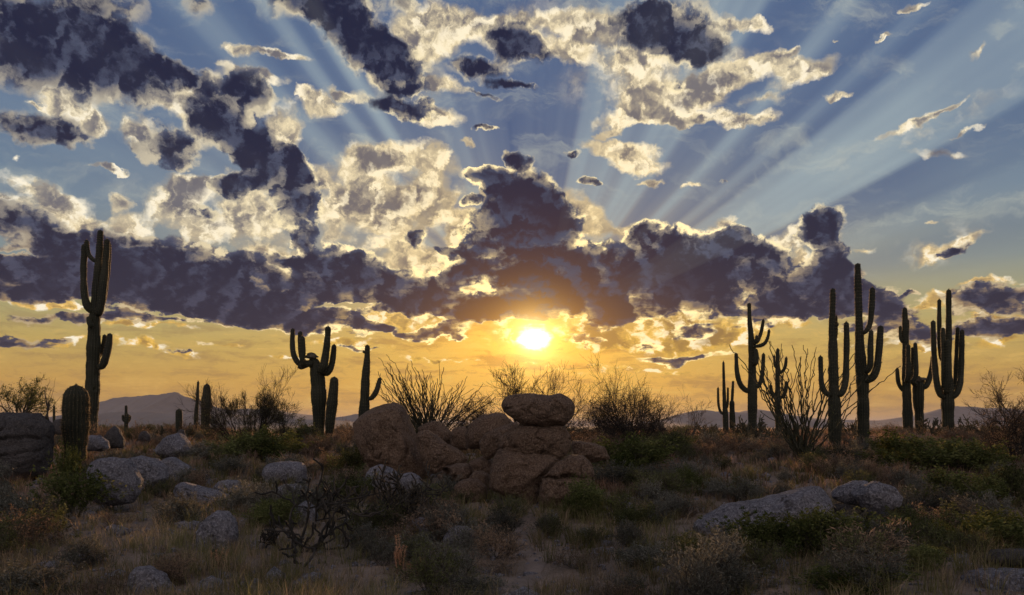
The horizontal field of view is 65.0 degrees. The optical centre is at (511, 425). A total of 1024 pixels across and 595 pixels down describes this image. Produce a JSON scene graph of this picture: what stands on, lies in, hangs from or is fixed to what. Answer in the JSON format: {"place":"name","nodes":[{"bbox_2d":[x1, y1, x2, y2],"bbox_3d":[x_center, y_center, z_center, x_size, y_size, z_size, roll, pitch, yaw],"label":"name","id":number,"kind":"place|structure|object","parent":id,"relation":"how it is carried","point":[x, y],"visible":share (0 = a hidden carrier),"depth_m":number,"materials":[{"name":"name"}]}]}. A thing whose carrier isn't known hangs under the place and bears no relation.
{"place":"outdoors","nodes":[
{"label":"outdoors","id":0,"kind":"place"},
{"bbox_2d":[49,412,352,428],"bbox_3d":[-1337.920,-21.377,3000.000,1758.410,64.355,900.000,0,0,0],"label":"foothill","id":1,"kind":"structure","parent":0,"point":[152,418],"depth_m":2844.27,"materials":[{"name":"grey stone"}]},
{"bbox_2d":[49,392,457,427],"bbox_3d":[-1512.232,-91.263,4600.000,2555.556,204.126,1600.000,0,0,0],"label":"mountain","id":2,"kind":"structure","parent":0,"point":[167,403],"depth_m":4423.60,"materials":[{"name":"grey stone"}]},
{"bbox_2d":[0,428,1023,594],"bbox_3d":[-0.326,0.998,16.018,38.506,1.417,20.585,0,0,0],"label":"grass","id":3,"kind":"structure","parent":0,"point":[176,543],"depth_m":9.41,"materials":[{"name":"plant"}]},
{"bbox_2d":[0,426,1023,594],"bbox_3d":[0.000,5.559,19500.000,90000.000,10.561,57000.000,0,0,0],"label":"ground","id":4,"kind":"structure","parent":0,"point":[545,572],"depth_m":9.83,"materials":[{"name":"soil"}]},
{"bbox_2d":[0,412,54,478],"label":"boulder","id":5,"kind":"object","parent":4,"relation":"on","point":[26,441],"visible":0.84,"depth_m":17.99,"materials":[{"name":"stone"}]},
{"bbox_2d":[0,478,54,536],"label":"desert shrub","id":6,"kind":"object","parent":4,"relation":"on","point":[4,499],"visible":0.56,"depth_m":11.66,"materials":[{"name":"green plant"}]},
{"bbox_2d":[0,375,58,414],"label":"desert thicket","id":7,"kind":"object","parent":4,"relation":"on","point":[29,402],"visible":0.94,"depth_m":19.13,"materials":[{"name":"green plant"}]},
{"bbox_2d":[0,496,72,544],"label":"desert shrub","id":8,"kind":"object","parent":4,"relation":"on","point":[57,514],"visible":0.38,"depth_m":10.60,"materials":[{"name":"green plant"}]},
{"bbox_2d":[0,496,78,556],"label":"desert shrub","id":9,"kind":"object","parent":4,"relation":"on","point":[31,528],"visible":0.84,"depth_m":10.05,"materials":[{"name":"green plant"}]},
{"bbox_2d":[0,554,87,594],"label":"desert shrub","id":10,"kind":"object","parent":4,"relation":"on","point":[14,577],"visible":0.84,"depth_m":7.78,"materials":[{"name":"green plant"}]},
{"bbox_2d":[46,438,85,486],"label":"desert shrub","id":11,"kind":"object","parent":4,"relation":"on","point":[65,465],"visible":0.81,"depth_m":16.43,"materials":[{"name":"green plant"}]},
{"bbox_2d":[59,383,90,472],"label":"saguaro cactus","id":12,"kind":"object","parent":4,"relation":"on","point":[75,425],"visible":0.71,"depth_m":19.41,"materials":[{"name":"green plant"}]},
{"bbox_2d":[26,462,142,516],"bbox_3d":[-7.109,1.059,13.056,1.564,0.921,1.577,0,0,0],"label":"desert shrub","id":13,"kind":"object","parent":4,"relation":"on","point":[90,487],"visible":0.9,"depth_m":13.09,"materials":[{"name":"green plant"}]},
{"bbox_2d":[79,230,112,434],"bbox_3d":[-17.010,-3.591,32.970,1.485,8.931,0.944,0,0,0],"label":"saguaro cactus","id":14,"kind":"object","parent":4,"relation":"on","point":[97,349],"visible":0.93,"depth_m":32.84,"materials":[{"name":"green plant"}]},
{"bbox_2d":[104,426,124,448],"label":"boulder","id":15,"kind":"object","parent":4,"relation":"on","point":[114,437],"visible":0.84,"depth_m":22.53,"materials":[{"name":"stone"}]},
{"bbox_2d":[86,457,143,505],"bbox_3d":[-6.960,0.974,14.100,0.907,0.868,0.876,0,0,0],"label":"boulder","id":16,"kind":"object","parent":4,"relation":"on","point":[121,470],"visible":0.84,"depth_m":13.87,"materials":[{"name":"grey stone"}]},
{"bbox_2d":[127,455,168,489],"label":"boulder","id":17,"kind":"object","parent":4,"relation":"on","point":[153,470],"visible":0.65,"depth_m":15.56,"materials":[{"name":"grey stone"}]},
{"bbox_2d":[127,565,174,594],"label":"boulder","id":18,"kind":"object","parent":4,"relation":"on","point":[153,575],"visible":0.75,"depth_m":7.72,"materials":[{"name":"grey stone"}]},
{"bbox_2d":[154,433,191,458],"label":"boulder","id":19,"kind":"object","parent":4,"relation":"on","point":[166,445],"visible":0.73,"depth_m":21.51,"materials":[{"name":"grey stone"}]},
{"bbox_2d":[145,488,212,526],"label":"desert shrub","id":20,"kind":"object","parent":4,"relation":"on","point":[179,507],"visible":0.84,"depth_m":11.79,"materials":[{"name":"green plant"}]},
{"bbox_2d":[169,439,220,461],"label":"desert shrub","id":21,"kind":"object","parent":4,"relation":"on","point":[200,452],"visible":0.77,"depth_m":21.52,"materials":[{"name":"green plant"}]},
{"bbox_2d":[173,482,227,505],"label":"boulder","id":22,"kind":"object","parent":4,"relation":"on","point":[188,488],"visible":0.52,"depth_m":14.32,"materials":[{"name":"grey stone"}]},
{"bbox_2d":[177,380,244,441],"bbox_3d":[-9.522,-0.383,25.782,1.705,2.346,2.603,0,0,27],"label":"palo verde","id":23,"kind":"object","parent":4,"relation":"on","point":[214,421],"visible":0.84,"depth_m":25.62,"materials":[{"name":"green plant"}]},
{"bbox_2d":[196,510,238,551],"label":"boulder","id":24,"kind":"object","parent":4,"relation":"on","point":[219,524],"visible":0.84,"depth_m":9.92,"materials":[{"name":"grey stone"}]},
{"bbox_2d":[206,454,255,475],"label":"desert shrub","id":25,"kind":"object","parent":4,"relation":"on","point":[232,462],"visible":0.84,"depth_m":18.27,"materials":[{"name":"green plant"}]},
{"bbox_2d":[210,476,274,514],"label":"desert shrub","id":26,"kind":"object","parent":4,"relation":"on","point":[242,494],"visible":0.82,"depth_m":12.82,"materials":[{"name":"green plant"}]},
{"bbox_2d":[219,364,299,439],"bbox_3d":[-8.034,-0.619,25.839,2.458,2.867,1.936,0,0,0],"label":"palo verde","id":27,"kind":"object","parent":4,"relation":"on","point":[264,409],"visible":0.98,"depth_m":25.36,"materials":[{"name":"green plant"}]},
{"bbox_2d":[216,423,314,461],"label":"desert shrub","id":28,"kind":"object","parent":4,"relation":"on","point":[267,446],"visible":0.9,"depth_m":21.81,"materials":[{"name":"green plant"}]},
{"bbox_2d":[228,490,302,527],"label":"desert shrub","id":29,"kind":"object","parent":4,"relation":"on","point":[277,511],"visible":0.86,"depth_m":11.41,"materials":[{"name":"green plant"}]},
{"bbox_2d":[238,385,323,441],"bbox_3d":[-7.616,-0.002,25.675,2.787,2.663,2.426,0,0,31],"label":"mesquite","id":30,"kind":"object","parent":4,"relation":"on","point":[285,423],"visible":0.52,"depth_m":25.63,"materials":[{"name":"green plant"}]},
{"bbox_2d":[262,461,307,483],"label":"boulder","id":31,"kind":"object","parent":4,"relation":"on","point":[283,469],"visible":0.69,"depth_m":17.34,"materials":[{"name":"grey stone"}]},
{"bbox_2d":[289,326,336,440],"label":"saguaro cactus","id":32,"kind":"object","parent":4,"relation":"on","point":[321,370],"visible":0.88,"depth_m":28.79,"materials":[{"name":"green plant"}]},
{"bbox_2d":[254,458,383,566],"bbox_3d":[-2.641,1.007,9.821,1.639,1.216,1.496,0,0,28],"label":"cholla cactus","id":33,"kind":"object","parent":4,"relation":"on","point":[289,532],"visible":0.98,"depth_m":9.94,"materials":[{"name":"brown plant"}]},
{"bbox_2d":[324,376,339,440],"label":"saguaro cactus","id":34,"kind":"object","parent":4,"relation":"on","point":[331,406],"visible":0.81,"depth_m":28.48,"materials":[{"name":"green plant"}]},
{"bbox_2d":[325,445,367,472],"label":"desert shrub","id":35,"kind":"object","parent":4,"relation":"on","point":[354,459],"visible":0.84,"depth_m":18.58,"materials":[{"name":"green plant"}]},
{"bbox_2d":[314,463,379,506],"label":"desert shrub","id":36,"kind":"object","parent":4,"relation":"on","point":[352,482],"visible":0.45,"depth_m":14.09,"materials":[{"name":"green plant"}]},
{"bbox_2d":[334,521,391,550],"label":"desert shrub","id":37,"kind":"object","parent":4,"relation":"on","point":[367,526],"visible":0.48,"depth_m":10.46,"materials":[{"name":"green plant"}]},
{"bbox_2d":[358,344,381,417],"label":"saguaro cactus","id":38,"kind":"object","parent":4,"relation":"on","point":[364,402],"visible":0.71,"depth_m":27.89,"materials":[{"name":"green plant"}]},
{"bbox_2d":[319,459,449,532],"bbox_3d":[-1.835,1.073,11.645,1.836,1.194,1.301,0,0,0],"label":"desert shrub","id":39,"kind":"object","parent":4,"relation":"on","point":[406,500],"visible":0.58,"depth_m":11.76,"materials":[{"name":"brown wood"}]},
{"bbox_2d":[353,402,431,479],"bbox_3d":[-2.801,0.405,18.937,1.852,1.925,1.551,0,0,0],"label":"boulder","id":40,"kind":"object","parent":4,"relation":"on","point":[382,432],"visible":0.72,"depth_m":18.33,"materials":[{"name":"stone"}]},
{"bbox_2d":[417,421,450,443],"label":"boulder","id":41,"kind":"object","parent":4,"relation":"on","point":[441,430],"visible":0.55,"depth_m":20.04,"materials":[{"name":"stone"}]},
{"bbox_2d":[376,356,492,433],"bbox_3d":[-2.517,-0.804,26.497,3.993,3.058,2.516,0,0,0],"label":"ocotillo","id":42,"kind":"object","parent":4,"relation":"on","point":[416,422],"visible":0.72,"depth_m":26.32,"materials":[{"name":"green plant"}]},
{"bbox_2d":[416,430,467,475],"bbox_3d":[-1.562,0.602,17.876,1.160,1.032,0.849,0,0,0],"label":"boulder","id":43,"kind":"object","parent":4,"relation":"on","point":[438,453],"visible":0.88,"depth_m":17.62,"materials":[{"name":"stone"}]},
{"bbox_2d":[437,463,471,482],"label":"boulder","id":44,"kind":"object","parent":4,"relation":"on","point":[464,470],"visible":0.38,"depth_m":16.25,"materials":[{"name":"stone"}]},
{"bbox_2d":[450,426,467,449],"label":"boulder","id":45,"kind":"object","parent":4,"relation":"on","point":[457,438],"visible":0.71,"depth_m":19.59,"materials":[{"name":"stone"}]},
{"bbox_2d":[424,386,507,450],"bbox_3d":[-0.684,0.149,23.887,3.569,2.705,2.653,0,0,14],"label":"desert tree","id":46,"kind":"object","parent":4,"relation":"on","point":[477,413],"visible":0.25,"depth_m":23.73,"materials":[{"name":"plant"}]},
{"bbox_2d":[453,478,487,503],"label":"boulder","id":47,"kind":"object","parent":4,"relation":"on","point":[463,485],"visible":0.64,"depth_m":14.62,"materials":[{"name":"stone"}]},
{"bbox_2d":[424,570,518,594],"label":"desert shrub","id":48,"kind":"object","parent":4,"relation":"on","point":[475,583],"visible":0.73,"depth_m":7.45,"materials":[{"name":"green plant"}]},
{"bbox_2d":[465,413,511,448],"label":"boulder","id":49,"kind":"object","parent":4,"relation":"on","point":[479,427],"visible":0.68,"depth_m":18.19,"materials":[{"name":"stone"}]},
{"bbox_2d":[479,430,501,459],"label":"boulder","id":50,"kind":"object","parent":4,"relation":"on","point":[489,444],"visible":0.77,"depth_m":15.60,"materials":[{"name":"stone"}]},
{"bbox_2d":[0,422,991,575],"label":"ground cover","id":51,"kind":"object","parent":4,"relation":"on","point":[71,553],"visible":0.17,"depth_m":11.48,"materials":[{"name":"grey plant"}]},
{"bbox_2d":[0,421,1023,594],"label":"ground cover","id":52,"kind":"object","parent":4,"relation":"on","point":[705,579],"visible":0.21,"depth_m":9.13,"materials":[{"name":"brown plant"}]},
{"bbox_2d":[0,423,1023,594],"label":"ground cover","id":53,"kind":"object","parent":4,"relation":"on","point":[671,483],"visible":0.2,"depth_m":11.05,"materials":[{"name":"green plant"}]},
{"bbox_2d":[489,449,560,503],"bbox_3d":[0.235,0.928,14.419,1.302,1.033,1.113,0,0,0],"label":"boulder","id":54,"kind":"object","parent":4,"relation":"on","point":[514,472],"visible":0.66,"depth_m":13.99,"materials":[{"name":"stone"}]},
{"bbox_2d":[498,424,570,457],"bbox_3d":[0.413,0.278,14.577,1.316,0.648,1.075,0,0,0],"label":"boulder","id":55,"kind":"object","parent":54,"relation":"on","point":[554,440],"visible":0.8,"depth_m":14.19,"materials":[{"name":"stone"}]},
{"bbox_2d":[501,393,574,426],"bbox_3d":[0.475,-0.273,14.511,1.334,0.639,1.032,0,0,0],"label":"boulder","id":56,"kind":"object","parent":55,"relation":"on","point":[534,409],"visible":0.95,"depth_m":14.16,"materials":[{"name":"stone"}]},
{"bbox_2d":[50,423,1002,586],"bbox_3d":[2.293,0.753,25.854,58.791,2.093,36.917,0,0,0],"label":"ground cover","id":57,"kind":"object","parent":4,"relation":"on","point":[179,563],"visible":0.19,"depth_m":11.01,"materials":[{"name":"green plant"}]},
{"bbox_2d":[475,358,609,441],"bbox_3d":[0.917,-0.378,22.968,3.976,3.026,3.394,0,0,0],"label":"palo verde","id":58,"kind":"object","parent":4,"relation":"on","point":[516,391],"visible":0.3,"depth_m":22.87,"materials":[{"name":"green plant"}]},
{"bbox_2d":[539,455,593,510],"bbox_3d":[0.937,0.978,13.753,0.947,0.968,0.757,0,0,0],"label":"boulder","id":59,"kind":"object","parent":4,"relation":"on","point":[557,475],"visible":0.69,"depth_m":13.53,"materials":[{"name":"stone"}]},
{"bbox_2d":[542,541,603,570],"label":"desert shrub","id":60,"kind":"object","parent":4,"relation":"on","point":[571,557],"visible":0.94,"depth_m":9.18,"materials":[{"name":"green plant"}]},
{"bbox_2d":[571,441,609,462],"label":"boulder","id":61,"kind":"object","parent":4,"relation":"on","point":[592,452],"visible":0.84,"depth_m":16.30,"materials":[{"name":"stone"}]},
{"bbox_2d":[557,472,629,522],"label":"desert shrub","id":62,"kind":"object","parent":4,"relation":"on","point":[578,495],"visible":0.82,"depth_m":12.45,"materials":[{"name":"green plant"}]},
{"bbox_2d":[574,567,659,594],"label":"desert shrub","id":63,"kind":"object","parent":4,"relation":"on","point":[604,587],"visible":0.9,"depth_m":7.35,"materials":[{"name":"green plant"}]},
{"bbox_2d":[593,459,641,487],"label":"desert shrub","id":64,"kind":"object","parent":4,"relation":"on","point":[618,472],"visible":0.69,"depth_m":17.02,"materials":[{"name":"green plant"}]},
{"bbox_2d":[569,350,689,444],"bbox_3d":[3.862,-0.265,26.735,4.435,4.831,4.986,0,0,0],"label":"palo verde","id":65,"kind":"object","parent":4,"relation":"on","point":[617,419],"visible":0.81,"depth_m":26.85,"materials":[{"name":"green plant"}]},
{"bbox_2d":[611,495,660,531],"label":"desert shrub","id":66,"kind":"object","parent":4,"relation":"on","point":[632,513],"visible":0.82,"depth_m":11.50,"materials":[{"name":"green plant"}]},
{"bbox_2d":[605,538,677,571],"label":"desert shrub","id":67,"kind":"object","parent":4,"relation":"on","point":[641,552],"visible":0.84,"depth_m":8.86,"materials":[{"name":"green plant"}]},
{"bbox_2d":[590,429,693,469],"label":"desert shrub","id":68,"kind":"object","parent":4,"relation":"on","point":[650,451],"visible":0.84,"depth_m":19.52,"materials":[{"name":"green plant"}]},
{"bbox_2d":[641,429,694,457],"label":"desert shrub","id":69,"kind":"object","parent":4,"relation":"on","point":[674,437],"visible":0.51,"depth_m":22.43,"materials":[{"name":"green plant"}]},
{"bbox_2d":[653,491,702,519],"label":"desert shrub","id":70,"kind":"object","parent":4,"relation":"on","point":[676,503],"visible":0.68,"depth_m":12.94,"materials":[{"name":"green plant"}]},
{"bbox_2d":[660,529,710,554],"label":"desert shrub","id":71,"kind":"object","parent":4,"relation":"on","point":[681,539],"visible":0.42,"depth_m":9.49,"materials":[{"name":"green plant"}]},
{"bbox_2d":[671,462,704,493],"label":"desert shrub","id":72,"kind":"object","parent":4,"relation":"on","point":[690,476],"visible":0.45,"depth_m":15.97,"materials":[{"name":"green plant"}]},
{"bbox_2d":[697,475,740,497],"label":"desert shrub","id":73,"kind":"object","parent":4,"relation":"on","point":[716,485],"visible":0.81,"depth_m":15.49,"materials":[{"name":"green plant"}]},
{"bbox_2d":[716,361,729,431],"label":"saguaro cactus","id":74,"kind":"object","parent":4,"relation":"on","point":[724,413],"visible":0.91,"depth_m":32.95,"materials":[{"name":"green plant"}]},
{"bbox_2d":[662,561,805,594],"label":"desert shrub","id":75,"kind":"object","parent":4,"relation":"on","point":[742,578],"visible":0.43,"depth_m":7.51,"materials":[{"name":"green plant"}]},
{"bbox_2d":[698,506,788,554],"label":"desert shrub","id":76,"kind":"object","parent":4,"relation":"on","point":[750,529],"visible":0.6,"depth_m":9.44,"materials":[{"name":"green plant"}]},
{"bbox_2d":[734,303,769,438],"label":"saguaro cactus","id":77,"kind":"object","parent":4,"relation":"on","point":[751,389],"visible":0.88,"depth_m":30.90,"materials":[{"name":"green plant"}]},
{"bbox_2d":[694,486,832,537],"bbox_3d":[3.513,1.268,11.258,1.931,0.847,1.000,0,0,0],"label":"boulder","id":78,"kind":"object","parent":4,"relation":"on","point":[794,501],"visible":0.56,"depth_m":11.00,"materials":[{"name":"grey stone"}]},
{"bbox_2d":[769,348,787,432],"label":"saguaro cactus","id":79,"kind":"object","parent":4,"relation":"on","point":[777,426],"visible":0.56,"depth_m":32.94,"materials":[{"name":"green plant"}]},
{"bbox_2d":[755,500,848,559],"bbox_3d":[3.409,1.215,9.391,1.067,0.760,1.471,0,0,19],"label":"desert shrub","id":80,"kind":"object","parent":4,"relation":"on","point":[808,523],"visible":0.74,"depth_m":9.10,"materials":[{"name":"green plant"}]},
{"bbox_2d":[729,341,900,461],"bbox_3d":[8.026,-0.595,21.756,4.005,3.402,2.224,0,0,0],"label":"ocotillo","id":81,"kind":"object","parent":4,"relation":"on","point":[795,438],"visible":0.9,"depth_m":21.55,"materials":[{"name":"green plant"}]},
{"bbox_2d":[818,288,850,449],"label":"saguaro cactus","id":82,"kind":"object","parent":4,"relation":"on","point":[835,436],"visible":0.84,"depth_m":25.20,"materials":[{"name":"green plant"}]},
{"bbox_2d":[773,561,924,594],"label":"desert shrub","id":83,"kind":"object","parent":4,"relation":"on","point":[823,585],"visible":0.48,"depth_m":7.28,"materials":[{"name":"green plant"}]},
{"bbox_2d":[814,506,909,548],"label":"desert shrub","id":84,"kind":"object","parent":4,"relation":"on","point":[851,519],"visible":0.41,"depth_m":8.99,"materials":[{"name":"green plant"}]},
{"bbox_2d":[853,263,884,442],"bbox_3d":[11.585,-2.186,26.127,0.879,6.266,0.842,0,0,-30],"label":"saguaro cactus","id":85,"kind":"object","parent":4,"relation":"on","point":[863,411],"visible":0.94,"depth_m":26.07,"materials":[{"name":"green plant"}]},
{"bbox_2d":[864,504,934,536],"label":"desert shrub","id":86,"kind":"object","parent":4,"relation":"on","point":[908,513],"visible":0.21,"depth_m":10.33,"materials":[{"name":"green plant"}]},
{"bbox_2d":[894,306,913,431],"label":"saguaro cactus","id":87,"kind":"object","parent":4,"relation":"on","point":[905,389],"visible":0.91,"depth_m":32.90,"materials":[{"name":"green plant"}]},
{"bbox_2d":[879,541,951,570],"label":"desert shrub","id":88,"kind":"object","parent":4,"relation":"on","point":[925,550],"visible":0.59,"depth_m":8.30,"materials":[{"name":"green plant"}]},
{"bbox_2d":[911,343,932,432],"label":"saguaro cactus","id":89,"kind":"object","parent":4,"relation":"on","point":[919,384],"visible":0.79,"depth_m":33.85,"materials":[{"name":"green plant"}]},
{"bbox_2d":[852,426,1013,473],"bbox_3d":[10.349,0.632,19.786,3.801,1.264,2.757,0,0,23],"label":"desert shrub","id":90,"kind":"object","parent":4,"relation":"on","point":[914,448],"visible":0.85,"depth_m":19.35,"materials":[{"name":"green plant"}]},
{"bbox_2d":[929,288,965,433],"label":"saguaro cactus","id":91,"kind":"object","parent":4,"relation":"on","point":[946,387],"visible":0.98,"depth_m":31.40,"materials":[{"name":"green plant"}]},
{"bbox_2d":[918,498,1000,531],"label":"desert shrub","id":92,"kind":"object","parent":4,"relation":"on","point":[946,514],"visible":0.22,"depth_m":11.22,"materials":[{"name":"green plant"}]},
{"bbox_2d":[904,463,1023,508],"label":"desert shrub","id":93,"kind":"object","parent":4,"relation":"on","point":[957,482],"visible":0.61,"depth_m":13.92,"materials":[{"name":"green plant"}]},
{"bbox_2d":[921,436,1023,470],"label":"desert shrub","id":94,"kind":"object","parent":4,"relation":"on","point":[982,456],"visible":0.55,"depth_m":19.46,"materials":[{"name":"green plant"}]},
{"bbox_2d":[953,503,1023,548],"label":"desert shrub","id":95,"kind":"object","parent":4,"relation":"on","point":[1011,528],"visible":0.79,"depth_m":9.92,"materials":[{"name":"green plant"}]},
{"bbox_2d":[960,568,1023,591],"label":"boulder","id":96,"kind":"object","parent":4,"relation":"on","point":[1018,574],"visible":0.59,"depth_m":7.65,"materials":[{"name":"grey stone"}]},
{"bbox_2d":[963,367,1023,467],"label":"mesquite","id":97,"kind":"object","parent":4,"relation":"on","point":[1009,430],"visible":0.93,"depth_m":20.76,"materials":[{"name":"green plant"}]},
{"bbox_2d":[981,457,1023,506],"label":"desert shrub","id":98,"kind":"object","parent":4,"relation":"on","point":[1007,475],"visible":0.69,"depth_m":14.10,"materials":[{"name":"green plant"}]},
{"bbox_2d":[982,548,1023,566],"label":"boulder","id":99,"kind":"object","parent":4,"relation":"on","point":[1008,557],"visible":0.73,"depth_m":8.94,"materials":[{"name":"stone"}]},
{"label":"boulder","id":100,"kind":"object","parent":4,"relation":"on","visible":0},
{"bbox_2d":[833,502,864,516],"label":"boulder","id":101,"kind":"object","parent":100,"relation":"on","point":[838,506],"visible":0.38,"depth_m":11.33,"materials":[{"name":"stone"}]},
{"bbox_2d":[831,480,867,503],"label":"boulder","id":102,"kind":"object","parent":101,"relation":"on","point":[841,493],"visible":0.73,"depth_m":11.39,"materials":[{"name":"grey stone"}]},
{"bbox_2d":[851,481,902,513],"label":"boulder","id":103,"kind":"object","parent":101,"relation":"on","point":[877,496],"visible":0.94,"depth_m":10.97,"materials":[{"name":"grey stone"}]},
{"bbox_2d":[0,0,1023,425],"label":"sky","id":104,"kind":"structure","parent":0,"point":[464,188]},
{"bbox_2d":[498,514,547,594],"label":"path","id":105,"kind":"structure","parent":0,"point":[535,566],"depth_m":9.51,"materials":[{"name":"brown soil"}]},
{"bbox_2d":[647,406,1022,427],"bbox_3d":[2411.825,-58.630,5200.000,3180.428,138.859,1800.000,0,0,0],"label":"mountain","id":106,"kind":"structure","parent":0,"point":[713,417],"depth_m":4871.08,"materials":[{"name":"grey stone"}]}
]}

